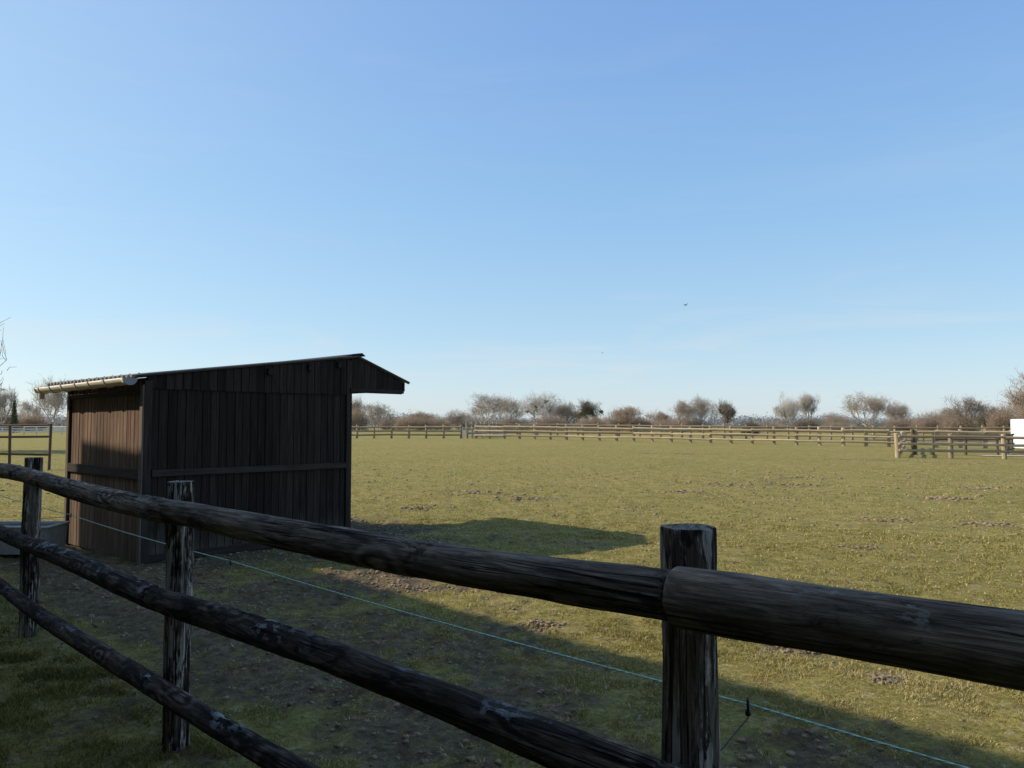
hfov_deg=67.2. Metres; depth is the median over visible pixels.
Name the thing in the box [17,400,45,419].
bare tree
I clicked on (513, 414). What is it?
bare tree
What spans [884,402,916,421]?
bare tree
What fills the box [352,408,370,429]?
bush
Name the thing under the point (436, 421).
bush
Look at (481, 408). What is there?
bare tree
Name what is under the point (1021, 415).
bush
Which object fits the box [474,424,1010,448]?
paddock fence
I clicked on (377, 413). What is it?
bare tree
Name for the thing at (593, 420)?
bush
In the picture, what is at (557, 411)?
bare tree
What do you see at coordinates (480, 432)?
field gate
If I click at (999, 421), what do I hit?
bush
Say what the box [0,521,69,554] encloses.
water trough
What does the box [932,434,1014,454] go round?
paddock fence
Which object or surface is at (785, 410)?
bare tree
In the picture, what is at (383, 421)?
bush
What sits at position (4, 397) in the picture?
bare tree
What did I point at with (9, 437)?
timber fence
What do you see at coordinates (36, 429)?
white fence
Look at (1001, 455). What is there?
gravel path
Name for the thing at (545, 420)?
bush
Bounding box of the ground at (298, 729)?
[0,425,1023,767]
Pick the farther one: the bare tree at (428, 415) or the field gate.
the bare tree at (428, 415)
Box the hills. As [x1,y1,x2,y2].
[55,418,913,424]
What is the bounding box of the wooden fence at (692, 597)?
[0,457,1023,767]
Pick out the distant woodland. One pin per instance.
(709, 418)
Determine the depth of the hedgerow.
240.86 m
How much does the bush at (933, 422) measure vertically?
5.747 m
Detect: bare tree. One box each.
[0,318,9,406]
[0,385,24,429]
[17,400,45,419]
[26,373,69,428]
[352,396,369,414]
[365,402,396,429]
[405,411,438,423]
[439,408,473,425]
[460,392,517,427]
[492,395,525,429]
[515,391,564,417]
[541,403,574,423]
[556,401,579,430]
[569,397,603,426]
[607,405,648,431]
[644,408,672,424]
[665,399,698,431]
[676,394,730,431]
[714,400,737,427]
[772,391,802,425]
[791,390,820,418]
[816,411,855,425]
[832,390,904,429]
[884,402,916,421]
[926,405,968,421]
[938,393,995,433]
[978,402,1015,417]
[996,370,1023,417]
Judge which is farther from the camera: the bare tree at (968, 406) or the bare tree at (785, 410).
the bare tree at (785, 410)
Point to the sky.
(464, 198)
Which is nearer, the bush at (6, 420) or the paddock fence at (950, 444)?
the paddock fence at (950, 444)
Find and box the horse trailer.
[1010,419,1023,448]
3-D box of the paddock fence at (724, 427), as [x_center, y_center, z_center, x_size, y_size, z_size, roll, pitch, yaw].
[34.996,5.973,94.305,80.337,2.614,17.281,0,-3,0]
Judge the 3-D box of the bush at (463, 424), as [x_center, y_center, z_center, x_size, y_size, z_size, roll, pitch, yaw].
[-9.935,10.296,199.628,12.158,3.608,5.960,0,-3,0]
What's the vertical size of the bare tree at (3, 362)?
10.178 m
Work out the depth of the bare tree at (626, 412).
179.68 m
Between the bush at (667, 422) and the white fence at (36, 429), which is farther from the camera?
the bush at (667, 422)
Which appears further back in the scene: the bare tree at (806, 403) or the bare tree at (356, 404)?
the bare tree at (806, 403)
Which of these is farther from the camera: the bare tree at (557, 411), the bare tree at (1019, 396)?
the bare tree at (557, 411)
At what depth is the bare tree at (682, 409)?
193.15 m
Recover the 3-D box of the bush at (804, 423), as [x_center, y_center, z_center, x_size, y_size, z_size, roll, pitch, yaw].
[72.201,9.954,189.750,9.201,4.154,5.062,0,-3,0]
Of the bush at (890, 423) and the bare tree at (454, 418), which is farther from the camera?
the bare tree at (454, 418)
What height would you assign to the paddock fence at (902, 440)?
1.750 m
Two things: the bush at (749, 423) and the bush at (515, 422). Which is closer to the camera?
the bush at (749, 423)
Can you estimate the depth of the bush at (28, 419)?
169.17 m
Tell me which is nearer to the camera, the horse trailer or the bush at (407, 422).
the horse trailer
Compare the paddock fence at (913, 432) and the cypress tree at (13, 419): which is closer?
the paddock fence at (913, 432)
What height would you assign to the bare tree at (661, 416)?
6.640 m
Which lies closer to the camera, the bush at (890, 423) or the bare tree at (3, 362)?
the bare tree at (3, 362)
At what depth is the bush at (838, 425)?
198.92 m
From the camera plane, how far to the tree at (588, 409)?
189.09 m
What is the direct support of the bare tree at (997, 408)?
on the ground at (298, 729)
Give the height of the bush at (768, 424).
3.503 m
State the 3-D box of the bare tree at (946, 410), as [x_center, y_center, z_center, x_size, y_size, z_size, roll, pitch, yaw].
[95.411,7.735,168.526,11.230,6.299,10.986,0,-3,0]
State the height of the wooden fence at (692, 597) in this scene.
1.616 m
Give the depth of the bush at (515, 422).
198.83 m
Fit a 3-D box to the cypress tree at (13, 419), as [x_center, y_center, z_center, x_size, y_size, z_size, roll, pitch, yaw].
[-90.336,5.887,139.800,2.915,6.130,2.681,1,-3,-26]
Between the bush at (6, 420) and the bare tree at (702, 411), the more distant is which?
the bare tree at (702, 411)
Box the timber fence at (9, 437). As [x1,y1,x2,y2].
[0,423,51,469]
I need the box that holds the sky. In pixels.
[0,0,1023,419]
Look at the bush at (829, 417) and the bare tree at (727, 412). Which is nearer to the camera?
the bare tree at (727, 412)
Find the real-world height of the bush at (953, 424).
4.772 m
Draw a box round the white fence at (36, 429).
[0,426,65,434]
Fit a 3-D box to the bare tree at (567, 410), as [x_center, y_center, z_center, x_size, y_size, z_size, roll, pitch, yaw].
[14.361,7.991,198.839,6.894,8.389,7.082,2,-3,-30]
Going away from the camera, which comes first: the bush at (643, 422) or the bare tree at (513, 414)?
the bush at (643, 422)
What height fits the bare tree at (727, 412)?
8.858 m
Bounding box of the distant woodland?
[8,411,1014,426]
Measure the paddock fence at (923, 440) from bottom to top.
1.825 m
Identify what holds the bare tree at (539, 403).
on the ground at (298, 729)
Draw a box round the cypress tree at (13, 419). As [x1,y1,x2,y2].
[6,400,22,432]
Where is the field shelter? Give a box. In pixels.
[34,353,409,564]
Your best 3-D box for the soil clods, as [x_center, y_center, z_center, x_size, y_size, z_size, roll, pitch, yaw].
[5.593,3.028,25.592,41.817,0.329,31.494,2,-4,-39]
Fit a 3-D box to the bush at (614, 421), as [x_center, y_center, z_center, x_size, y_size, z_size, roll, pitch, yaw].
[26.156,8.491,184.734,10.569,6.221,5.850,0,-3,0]
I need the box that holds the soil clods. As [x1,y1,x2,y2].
[0,453,1023,767]
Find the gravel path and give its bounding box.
[982,455,1023,455]
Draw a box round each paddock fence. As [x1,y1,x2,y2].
[352,425,462,438]
[466,422,1010,439]
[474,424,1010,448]
[868,430,1008,442]
[894,433,1023,458]
[899,431,906,455]
[911,429,917,454]
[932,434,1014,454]
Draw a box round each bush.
[0,412,21,429]
[17,409,48,430]
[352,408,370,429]
[380,416,401,429]
[394,413,427,429]
[417,416,451,429]
[452,418,495,429]
[495,416,531,429]
[530,412,567,430]
[572,413,610,430]
[601,408,639,431]
[627,416,653,431]
[649,417,685,431]
[678,417,714,431]
[739,419,764,433]
[760,420,785,428]
[789,418,821,429]
[820,420,857,431]
[879,415,918,430]
[902,408,956,433]
[936,414,978,433]
[974,409,995,433]
[982,402,1019,430]
[1011,400,1023,418]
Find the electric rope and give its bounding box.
[0,495,968,767]
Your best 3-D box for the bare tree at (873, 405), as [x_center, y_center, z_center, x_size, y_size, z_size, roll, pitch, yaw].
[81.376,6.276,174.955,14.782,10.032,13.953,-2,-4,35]
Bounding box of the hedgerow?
[24,411,978,428]
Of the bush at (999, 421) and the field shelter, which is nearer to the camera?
the field shelter
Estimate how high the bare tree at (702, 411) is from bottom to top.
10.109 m
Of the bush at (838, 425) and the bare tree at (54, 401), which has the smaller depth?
the bare tree at (54, 401)
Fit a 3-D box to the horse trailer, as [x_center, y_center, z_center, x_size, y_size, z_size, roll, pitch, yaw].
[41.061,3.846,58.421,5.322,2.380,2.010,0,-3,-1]
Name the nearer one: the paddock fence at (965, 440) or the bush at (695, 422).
the paddock fence at (965, 440)
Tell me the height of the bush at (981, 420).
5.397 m
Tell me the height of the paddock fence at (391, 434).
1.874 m
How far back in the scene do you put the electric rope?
2.29 m
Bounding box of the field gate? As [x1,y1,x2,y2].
[462,427,502,437]
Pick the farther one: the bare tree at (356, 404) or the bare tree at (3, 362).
the bare tree at (356, 404)

